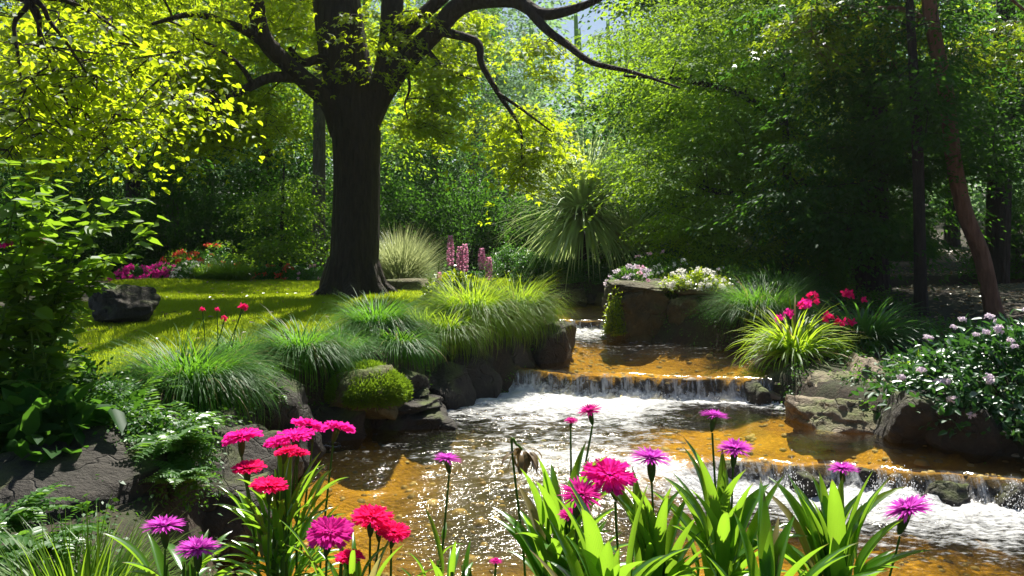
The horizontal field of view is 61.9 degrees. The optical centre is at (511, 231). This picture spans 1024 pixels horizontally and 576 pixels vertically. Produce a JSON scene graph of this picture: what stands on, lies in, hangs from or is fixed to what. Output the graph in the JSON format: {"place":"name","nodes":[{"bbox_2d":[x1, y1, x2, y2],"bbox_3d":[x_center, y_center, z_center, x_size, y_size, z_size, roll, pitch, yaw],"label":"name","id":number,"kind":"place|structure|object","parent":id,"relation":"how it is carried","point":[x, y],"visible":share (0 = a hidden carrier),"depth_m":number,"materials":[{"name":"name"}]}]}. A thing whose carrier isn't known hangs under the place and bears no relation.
{"place":"outdoors","nodes":[
{"label":"outdoors","id":0,"kind":"place"},
{"bbox_2d":[0,193,1023,575],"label":"ground","id":1,"kind":"structure","parent":0,"point":[770,441],"depth_m":6.53,"materials":[{"name":"soil"}]},
{"bbox_2d":[0,166,65,288],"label":"understory shrub","id":2,"kind":"object","parent":1,"relation":"on","point":[5,201],"visible":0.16,"depth_m":15.23,"materials":[{"name":"green plant"}]},
{"bbox_2d":[0,481,89,543],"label":"fern","id":3,"kind":"object","parent":1,"relation":"on","point":[32,513],"visible":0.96,"depth_m":3.38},
{"bbox_2d":[0,511,122,575],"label":"fern","id":4,"kind":"object","parent":1,"relation":"on","point":[23,536],"visible":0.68,"depth_m":2.98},
{"bbox_2d":[0,157,130,280],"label":"understory shrub","id":5,"kind":"object","parent":1,"relation":"on","point":[68,228],"visible":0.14,"depth_m":17.37,"materials":[{"name":"green plant"}]},
{"bbox_2d":[2,337,137,415],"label":"undergrowth shrub","id":6,"kind":"object","parent":1,"relation":"on","point":[86,377],"visible":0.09,"depth_m":5.19,"materials":[{"name":"green plant"}]},
{"bbox_2d":[0,366,145,464],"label":"broadleaf plant","id":7,"kind":"object","parent":1,"relation":"on","point":[37,416],"visible":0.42,"depth_m":4.23,"materials":[{"name":"green plant"}]},
{"bbox_2d":[0,158,169,453],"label":"leafy shrub","id":8,"kind":"object","parent":1,"relation":"on","point":[44,325],"visible":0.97,"depth_m":4.49,"materials":[{"name":"green plant"}]},
{"bbox_2d":[0,410,184,528],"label":"rock slab","id":9,"kind":"object","parent":1,"relation":"on","point":[111,465],"visible":0.25,"depth_m":4.00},
{"bbox_2d":[54,180,172,277],"bbox_3d":[-8.696,-0.057,18.506,3.210,2.196,2.487,0,0,0],"label":"understory shrub","id":10,"kind":"object","parent":1,"relation":"on","point":[123,240],"visible":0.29,"depth_m":18.27,"materials":[{"name":"green plant"}]},
{"bbox_2d":[0,494,239,575],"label":"grass clump","id":11,"kind":"object","parent":1,"relation":"on","point":[66,566],"visible":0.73,"depth_m":2.88,"materials":[{"name":"green plant"}]},
{"bbox_2d":[88,284,160,323],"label":"boulder","id":12,"kind":"object","parent":1,"relation":"on","point":[122,303],"visible":0.84,"depth_m":8.59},
{"bbox_2d":[44,135,211,252],"bbox_3d":[-11.206,-1.336,25.017,6.019,4.118,4.662,0,0,-36],"label":"understory shrub","id":13,"kind":"object","parent":1,"relation":"on","point":[96,187],"visible":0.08,"depth_m":24.25,"materials":[{"name":"green plant"}]},
{"bbox_2d":[0,0,265,207],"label":"overhanging tree","id":14,"kind":"object","parent":1,"relation":"on","point":[91,127],"visible":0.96,"depth_m":5.63,"materials":[{"name":"green plant"}]},
{"bbox_2d":[95,371,189,410],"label":"fern","id":15,"kind":"object","parent":1,"relation":"on","point":[158,388],"visible":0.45,"depth_m":5.02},
{"bbox_2d":[85,365,226,515],"bbox_3d":[-1.837,1.050,4.406,1.072,0.635,0.552,0,0,31],"label":"creeping greenery","id":16,"kind":"object","parent":1,"relation":"on","point":[196,448],"visible":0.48,"depth_m":4.38,"materials":[{"name":"green plant"}]},
{"bbox_2d":[0,0,332,215],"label":"woodland tree","id":17,"kind":"object","parent":1,"relation":"on","point":[263,174],"visible":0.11,"depth_m":20.48,"materials":[{"name":"green plant"}]},
{"bbox_2d":[112,424,231,466],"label":"fern","id":18,"kind":"object","parent":1,"relation":"on","point":[159,443],"visible":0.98,"depth_m":4.20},
{"bbox_2d":[139,452,223,491],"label":"fern","id":19,"kind":"object","parent":1,"relation":"on","point":[170,473],"visible":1,"depth_m":4.07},
{"bbox_2d":[107,155,260,265],"bbox_3d":[-7.617,-0.413,19.508,4.013,2.745,3.108,0,0,0],"label":"understory shrub","id":20,"kind":"object","parent":1,"relation":"on","point":[182,233],"visible":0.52,"depth_m":19.19,"materials":[{"name":"green plant"}]},
{"bbox_2d":[85,318,305,429],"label":"ornamental grass","id":21,"kind":"object","parent":1,"relation":"on","point":[197,373],"depth_m":5.56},
{"bbox_2d":[172,535,221,575],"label":"cornflower","id":22,"kind":"object","parent":1,"relation":"on","point":[195,546],"visible":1,"depth_m":2.04,"materials":[{"name":"purple plant"}]},
{"bbox_2d":[167,424,243,532],"bbox_3d":[-1.685,1.463,4.680,0.439,0.829,0.965,0,0,0],"label":"boulder","id":23,"kind":"object","parent":1,"relation":"on","point":[231,458],"visible":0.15,"depth_m":4.58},
{"bbox_2d":[103,427,314,575],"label":"carnation","id":24,"kind":"object","parent":1,"relation":"on","point":[158,555],"depth_m":2.15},
{"bbox_2d":[0,327,427,575],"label":"ground cover","id":25,"kind":"object","parent":1,"relation":"on","point":[110,507],"visible":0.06,"depth_m":3.77,"materials":[{"name":"green plant"}]},
{"bbox_2d":[193,253,266,280],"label":"ornamental grass","id":26,"kind":"object","parent":1,"relation":"on","point":[230,272],"depth_m":15.95,"materials":[{"name":"green plant"}]},
{"bbox_2d":[202,472,272,575],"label":"boulder","id":27,"kind":"object","parent":1,"relation":"on","point":[215,523],"visible":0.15,"depth_m":4.45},
{"bbox_2d":[175,171,309,269],"bbox_3d":[-6.189,-0.200,19.500,3.411,2.334,2.642,0,0,-15],"label":"understory shrub","id":28,"kind":"object","parent":1,"relation":"on","point":[239,239],"visible":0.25,"depth_m":19.09,"materials":[{"name":"green plant"}]},
{"bbox_2d":[231,424,276,494],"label":"boulder","id":29,"kind":"object","parent":1,"relation":"on","point":[255,449],"visible":0.05,"depth_m":5.20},
{"bbox_2d":[185,137,332,249],"bbox_3d":[-6.838,-1.167,25.017,5.618,3.843,4.352,0,0,9],"label":"understory shrub","id":30,"kind":"object","parent":1,"relation":"on","point":[258,192],"visible":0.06,"depth_m":24.76,"materials":[{"name":"green plant"}]},
{"bbox_2d":[106,0,420,224],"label":"woodland tree","id":31,"kind":"object","parent":1,"relation":"on","point":[225,160],"visible":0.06,"depth_m":22.25,"materials":[{"name":"green plant"}]},
{"bbox_2d":[249,475,288,575],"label":"carnation","id":32,"kind":"object","parent":1,"relation":"on","point":[270,485],"visible":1,"depth_m":2.00,"materials":[{"name":"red plant"}]},
{"bbox_2d":[206,161,331,269],"bbox_3d":[-4.569,-0.202,16.996,3.063,2.551,1.937,0,0,0],"label":"young tree","id":33,"kind":"object","parent":1,"relation":"on","point":[280,245],"visible":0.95,"depth_m":16.87,"materials":[{"name":"green plant"}]},
{"bbox_2d":[207,427,346,575],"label":"carnation","id":34,"kind":"object","parent":1,"relation":"on","point":[279,509],"depth_m":2.14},
{"bbox_2d":[254,374,307,430],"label":"boulder","id":35,"kind":"object","parent":1,"relation":"on","point":[285,412],"visible":0.22,"depth_m":5.79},
{"bbox_2d":[225,305,377,396],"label":"ornamental grass","id":36,"kind":"object","parent":1,"relation":"on","point":[311,351],"depth_m":6.45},
{"bbox_2d":[284,404,325,482],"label":"boulder","id":37,"kind":"object","parent":1,"relation":"on","point":[318,445],"visible":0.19,"depth_m":5.95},
{"bbox_2d":[57,277,562,378],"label":"lawn grass","id":38,"kind":"structure","parent":1,"relation":"on","point":[268,297],"depth_m":9.71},
{"bbox_2d":[156,0,474,268],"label":"woodland tree","id":39,"kind":"object","parent":1,"relation":"on","point":[316,117],"visible":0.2,"depth_m":19.70,"materials":[{"name":"green plant"}]},
{"bbox_2d":[306,515,354,575],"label":"carnation","id":40,"kind":"object","parent":1,"relation":"on","point":[326,534],"visible":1,"depth_m":1.84,"materials":[{"name":"pink plant"}]},
{"bbox_2d":[230,459,440,575],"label":"carnation","id":41,"kind":"object","parent":1,"relation":"on","point":[354,568],"depth_m":1.93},
{"bbox_2d":[311,402,366,452],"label":"boulder","id":42,"kind":"object","parent":1,"relation":"on","point":[326,412],"visible":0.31,"depth_m":6.41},
{"bbox_2d":[0,0,679,300],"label":"broadleaf tree","id":43,"kind":"object","parent":1,"relation":"on","point":[352,94],"visible":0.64,"depth_m":12.08,"materials":[{"name":"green plant"}]},
{"bbox_2d":[350,504,393,575],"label":"carnation","id":44,"kind":"object","parent":1,"relation":"on","point":[371,516],"visible":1,"depth_m":1.94,"materials":[{"name":"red plant"}]},
{"bbox_2d":[309,287,443,355],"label":"ornamental grass","id":45,"kind":"object","parent":1,"relation":"on","point":[367,316],"depth_m":7.56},
{"bbox_2d":[344,317,458,377],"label":"ornamental grass","id":46,"kind":"object","parent":1,"relation":"on","point":[410,347],"depth_m":7.24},
{"bbox_2d":[372,402,458,448],"bbox_3d":[-0.928,1.624,7.095,0.919,0.418,1.052,0,0,-12],"label":"ledge rock","id":47,"kind":"object","parent":1,"relation":"on","point":[435,419],"visible":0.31,"depth_m":6.67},
{"bbox_2d":[387,394,443,419],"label":"ledge rock","id":48,"kind":"object","parent":47,"relation":"on","point":[417,405],"visible":0.34,"depth_m":6.82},
{"bbox_2d":[323,358,413,419],"bbox_3d":[-1.143,1.242,6.706,0.742,0.517,0.780,0,0,0],"label":"boulder","id":49,"kind":"object","parent":48,"relation":"on","point":[380,390],"visible":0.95,"depth_m":6.47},
{"bbox_2d":[379,221,456,278],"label":"fountain grass","id":50,"kind":"object","parent":1,"relation":"on","point":[397,261],"depth_m":14.65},
{"bbox_2d":[379,164,471,268],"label":"understory shrub","id":51,"kind":"object","parent":1,"relation":"on","point":[397,209],"visible":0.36,"depth_m":19.89,"materials":[{"name":"green plant"}]},
{"bbox_2d":[400,505,473,575],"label":"carnation foliage","id":52,"kind":"object","parent":1,"relation":"on","point":[453,560],"visible":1,"depth_m":1.93,"materials":[{"name":"green plant"}]},
{"bbox_2d":[380,0,520,206],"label":"woodland tree","id":53,"kind":"object","parent":1,"relation":"on","point":[431,155],"visible":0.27,"depth_m":26.92,"materials":[{"name":"green plant"}]},
{"bbox_2d":[425,362,476,425],"bbox_3d":[-0.659,1.527,7.677,0.676,0.704,0.506,0,0,0],"label":"boulder","id":54,"kind":"object","parent":1,"relation":"on","point":[453,387],"visible":0.39,"depth_m":7.60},
{"bbox_2d":[402,148,499,252],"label":"understory shrub","id":55,"kind":"object","parent":1,"relation":"on","point":[423,185],"visible":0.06,"depth_m":24.55,"materials":[{"name":"green plant"}]},
{"bbox_2d":[407,299,503,364],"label":"ornamental grass","id":56,"kind":"object","parent":1,"relation":"on","point":[450,336],"depth_m":7.85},
{"bbox_2d":[416,235,503,311],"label":"lupin plant","id":57,"kind":"object","parent":1,"relation":"on","point":[460,258],"visible":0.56,"depth_m":9.89,"materials":[{"name":"green plant"}]},
{"bbox_2d":[396,151,536,273],"bbox_3d":[-1.096,-0.447,20.017,4.214,2.882,3.264,0,0,-44],"label":"understory shrub","id":58,"kind":"object","parent":1,"relation":"on","point":[493,231],"visible":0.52,"depth_m":19.47,"materials":[{"name":"green plant"}]},
{"bbox_2d":[449,354,502,410],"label":"boulder","id":59,"kind":"object","parent":1,"relation":"on","point":[486,379],"visible":0.36,"depth_m":7.97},
{"bbox_2d":[404,263,551,357],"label":"ornamental grass","id":60,"kind":"object","parent":1,"relation":"on","point":[480,300],"depth_m":8.32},
{"bbox_2d":[404,0,587,201],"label":"woodland tree","id":61,"kind":"object","parent":1,"relation":"on","point":[517,20],"visible":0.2,"depth_m":35.52,"materials":[{"name":"green plant"}]},
{"bbox_2d":[421,0,586,199],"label":"woodland tree","id":62,"kind":"object","parent":1,"relation":"on","point":[518,81],"visible":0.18,"depth_m":37.28,"materials":[{"name":"green plant"}]},
{"bbox_2d":[477,242,536,278],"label":"mounded shrub","id":63,"kind":"object","parent":1,"relation":"on","point":[506,256],"visible":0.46,"depth_m":17.33,"materials":[{"name":"green plant"}]},
{"bbox_2d":[459,179,558,264],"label":"understory shrub","id":64,"kind":"object","parent":1,"relation":"on","point":[517,215],"visible":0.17,"depth_m":20.16,"materials":[{"name":"green plant"}]},
{"bbox_2d":[0,0,1023,230],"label":"distant wood","id":65,"kind":"object","parent":1,"relation":"on","point":[979,203],"visible":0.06,"depth_m":39.74,"materials":[{"name":"green plant"}]},
{"bbox_2d":[134,275,889,574],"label":"bank edge greenery","id":66,"kind":"object","parent":1,"relation":"on","point":[201,532],"visible":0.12,"depth_m":7.48,"materials":[{"name":"green plant"}]},
{"bbox_2d":[458,267,580,346],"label":"ornamental grass","id":67,"kind":"object","parent":1,"relation":"on","point":[526,295],"depth_m":8.91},
{"bbox_2d":[501,437,541,575],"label":"withered flower","id":68,"kind":"object","parent":1,"relation":"on","point":[526,459],"visible":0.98,"depth_m":2.14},
{"bbox_2d":[531,323,570,370],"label":"boulder","id":69,"kind":"object","parent":1,"relation":"on","point":[555,348],"visible":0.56,"depth_m":8.78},
{"bbox_2d":[490,442,627,575],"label":"lily plant","id":70,"kind":"object","parent":1,"relation":"on","point":[537,539],"visible":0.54,"depth_m":2.04,"materials":[{"name":"green plant"}]},
{"bbox_2d":[549,476,606,560],"bbox_3d":[0.150,0.922,1.891,0.127,0.735,0.125,0,0,-12],"label":"carnation","id":71,"kind":"object","parent":1,"relation":"on","point":[585,490],"visible":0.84,"depth_m":1.90,"materials":[{"name":"pink plant"}]},
{"bbox_2d":[495,116,678,290],"bbox_3d":[1.338,-0.416,15.885,3.782,3.347,3.676,0,0,0],"label":"strap leaved plant","id":72,"kind":"object","parent":1,"relation":"on","point":[567,232],"visible":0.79,"depth_m":15.36,"materials":[{"name":"green plant"}]},
{"bbox_2d":[565,259,613,284],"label":"mounded shrub","id":73,"kind":"object","parent":1,"relation":"on","point":[597,278],"visible":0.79,"depth_m":15.40,"materials":[{"name":"green plant"}]},
{"bbox_2d":[579,455,638,563],"bbox_3d":[0.222,0.906,1.953,0.125,0.768,0.118,0,0,-33],"label":"carnation","id":74,"kind":"object","parent":1,"relation":"on","point":[614,475],"visible":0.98,"depth_m":1.94,"materials":[{"name":"pink plant"}]},
{"bbox_2d":[529,478,689,575],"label":"lily plant","id":75,"kind":"object","parent":1,"relation":"on","point":[597,557],"visible":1,"depth_m":1.69,"materials":[{"name":"green plant"}]},
{"bbox_2d":[210,312,1023,575],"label":"stream pebbles","id":76,"kind":"object","parent":1,"relation":"on","point":[479,521],"visible":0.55,"depth_m":6.18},
{"bbox_2d":[571,196,677,265],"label":"shrub","id":77,"kind":"object","parent":1,"relation":"on","point":[637,222],"visible":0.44,"depth_m":16.00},
{"bbox_2d":[601,286,669,353],"bbox_3d":[1.614,1.156,10.926,0.901,0.990,1.040,0,0,0],"label":"wall boulder","id":78,"kind":"object","parent":1,"relation":"on","point":[642,316],"depth_m":10.49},
{"bbox_2d":[600,287,627,336],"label":"trailing plant","id":79,"kind":"object","parent":78,"relation":"hanging from","point":[616,322],"visible":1,"depth_m":10.42,"materials":[{"name":"green plant"}]},
{"bbox_2d":[606,278,671,294],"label":"cap stone","id":80,"kind":"object","parent":78,"relation":"on","point":[628,286],"visible":0.68,"depth_m":10.57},
{"bbox_2d":[507,0,774,228],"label":"woodland tree","id":81,"kind":"object","parent":1,"relation":"on","point":[544,90],"visible":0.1,"depth_m":26.12,"materials":[{"name":"green plant"}]},
{"bbox_2d":[602,467,711,575],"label":"lily plant","id":82,"kind":"object","parent":1,"relation":"on","point":[655,536],"visible":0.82,"depth_m":1.91,"materials":[{"name":"green plant"}]},
{"bbox_2d":[591,170,752,276],"bbox_3d":[3.141,-0.250,17.482,3.812,2.608,2.953,0,0,23],"label":"understory shrub","id":83,"kind":"object","parent":1,"relation":"on","point":[657,245],"visible":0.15,"depth_m":16.91,"materials":[{"name":"green plant"}]},
{"bbox_2d":[667,294,707,325],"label":"wall boulder","id":84,"kind":"object","parent":1,"relation":"on","point":[678,306],"depth_m":10.38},
{"bbox_2d":[674,281,736,296],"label":"cap stone","id":85,"kind":"object","parent":84,"relation":"on","point":[695,292],"visible":0.41,"depth_m":10.42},
{"bbox_2d":[655,266,736,292],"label":"white flowering plant","id":86,"kind":"object","parent":85,"relation":"on","point":[692,278],"visible":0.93,"depth_m":10.54,"materials":[{"name":"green plant"}]},
{"bbox_2d":[541,0,846,238],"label":"woodland tree","id":87,"kind":"object","parent":1,"relation":"on","point":[573,115],"visible":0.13,"depth_m":22.75,"materials":[{"name":"green plant"}]},
{"bbox_2d":[576,72,850,283],"bbox_3d":[2.935,-0.727,12.705,3.966,3.552,2.914,0,0,23],"label":"dogwood tree","id":88,"kind":"object","parent":1,"relation":"on","point":[668,181],"visible":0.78,"depth_m":12.43,"materials":[{"name":"green plant"}]},
{"bbox_2d":[537,0,907,283],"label":"layered tree","id":89,"kind":"object","parent":1,"relation":"on","point":[700,140],"visible":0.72,"depth_m":14.12,"materials":[{"name":"green plant"}]},
{"bbox_2d":[649,437,804,575],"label":"lily plant","id":90,"kind":"object","parent":1,"relation":"on","point":[717,526],"visible":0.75,"depth_m":2.00,"materials":[{"name":"green plant"}]},
{"bbox_2d":[690,273,834,346],"bbox_3d":[2.862,0.850,9.872,1.854,0.842,1.809,0,0,0],"label":"grass mound","id":91,"kind":"object","parent":1,"relation":"on","point":[779,304],"depth_m":9.64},
{"bbox_2d":[721,259,848,311],"bbox_3d":[3.369,0.733,10.805,1.916,0.823,1.728,0,0,0],"label":"grass mound","id":92,"kind":"object","parent":1,"relation":"on","point":[802,281],"depth_m":10.57,"materials":[{"name":"green plant"}]},
{"bbox_2d":[724,294,868,377],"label":"ornamental grass","id":93,"kind":"object","parent":1,"relation":"on","point":[802,341],"visible":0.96,"depth_m":8.15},
{"bbox_2d":[706,478,887,575],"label":"lily plant","id":94,"kind":"object","parent":1,"relation":"on","point":[771,549],"visible":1,"depth_m":1.80,"materials":[{"name":"green plant"}]},
{"bbox_2d":[747,218,857,290],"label":"understory shrub","id":95,"kind":"object","parent":1,"relation":"on","point":[777,264],"visible":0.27,"depth_m":13.13,"materials":[{"name":"green plant"}]},
{"bbox_2d":[589,0,1020,175],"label":"woodland tree","id":96,"kind":"object","parent":1,"relation":"on","point":[697,5],"visible":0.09,"depth_m":18.68,"materials":[{"name":"green plant"}]},
{"bbox_2d":[784,395,876,445],"bbox_3d":[2.633,1.536,6.885,0.729,0.419,0.654,0,0,0],"label":"boulder","id":97,"kind":"object","parent":1,"relation":"on","point":[824,421],"visible":0.84,"depth_m":6.76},
{"bbox_2d":[754,471,930,575],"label":"lily plant","id":98,"kind":"object","parent":1,"relation":"on","point":[823,526],"visible":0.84,"depth_m":1.96,"materials":[{"name":"green plant"}]},
{"bbox_2d":[665,276,1023,463],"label":"bank ground cover","id":99,"kind":"object","parent":1,"relation":"on","point":[871,294],"visible":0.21,"depth_m":9.60,"materials":[{"name":"green plant"}]},
{"bbox_2d":[685,0,1023,300],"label":"dark tree","id":100,"kind":"object","parent":1,"relation":"on","point":[874,230],"visible":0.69,"depth_m":11.39,"materials":[{"name":"green plant"}]},
{"bbox_2d":[803,288,947,361],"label":"daylily","id":101,"kind":"object","parent":1,"relation":"on","point":[881,329],"visible":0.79,"depth_m":8.59,"materials":[{"name":"green plant"}]},
{"bbox_2d":[732,0,1023,313],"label":"slim tree","id":102,"kind":"object","parent":1,"relation":"on","point":[984,266],"visible":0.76,"depth_m":10.92,"materials":[{"name":"green plant"}]},
{"bbox_2d":[781,249,1023,361],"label":"leaf litter","id":103,"kind":"object","parent":1,"relation":"on","point":[948,287],"visible":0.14,"depth_m":11.97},
{"bbox_2d":[788,0,1023,315],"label":"twisted tree","id":104,"kind":"object","parent":1,"relation":"on","point":[919,107],"visible":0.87,"depth_m":10.36,"materials":[{"name":"green plant"}]},
{"bbox_2d":[883,493,934,575],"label":"cornflower","id":105,"kind":"object","parent":1,"relation":"on","point":[907,507],"visible":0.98,"depth_m":1.94,"materials":[{"name":"purple plant"}]},
{"bbox_2d":[872,390,953,450],"bbox_3d":[3.068,1.480,6.448,0.593,0.591,0.757,0,0,0],"label":"boulder","id":106,"kind":"object","parent":1,"relation":"on","point":[901,421],"visible":0.53,"depth_m":6.26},
{"bbox_2d":[830,0,1023,283],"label":"shade tree","id":107,"kind":"object","parent":1,"relation":"on","point":[1000,251],"visible":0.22,"depth_m":15.27,"materials":[{"name":"green plant"}]},
{"bbox_2d":[851,307,1023,444],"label":"lilac shrub","id":108,"kind":"object","parent":1,"relation":"on","point":[950,375],"visible":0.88,"depth_m":6.27,"materials":[{"name":"green plant"}]},
{"bbox_2d":[921,480,969,523],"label":"ledge stone","id":109,"kind":"object","parent":1,"relation":"on","point":[952,494],"visible":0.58,"depth_m":5.34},
{"bbox_2d":[889,0,1023,246],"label":"woodland tree","id":110,"kind":"object","parent":1,"relation":"on","point":[954,242],"visible":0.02,"depth_m":24.79,"materials":[{"name":"green plant"}]},
{"bbox_2d":[925,401,1017,463],"bbox_3d":[3.349,1.512,6.189,0.694,0.571,0.703,0,0,0],"label":"boulder","id":111,"kind":"object","parent":1,"relation":"on","point":[974,448],"visible":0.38,"depth_m":5.93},
{"bbox_2d":[950,179,1023,279],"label":"understory shrub","id":112,"kind":"object","parent":1,"relation":"on","point":[1017,239],"visible":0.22,"depth_m":16.65,"materials":[{"name":"green plant"}]},
{"bbox_2d":[0,0,1023,198],"label":"sky","id":113,"kind":"structure","parent":0,"point":[598,24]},
{"bbox_2d":[218,301,1023,575],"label":"stream water","id":114,"kind":"structure","parent":0,"point":[519,398],"depth_m":6.23,"materials":[{"name":"liquid"}]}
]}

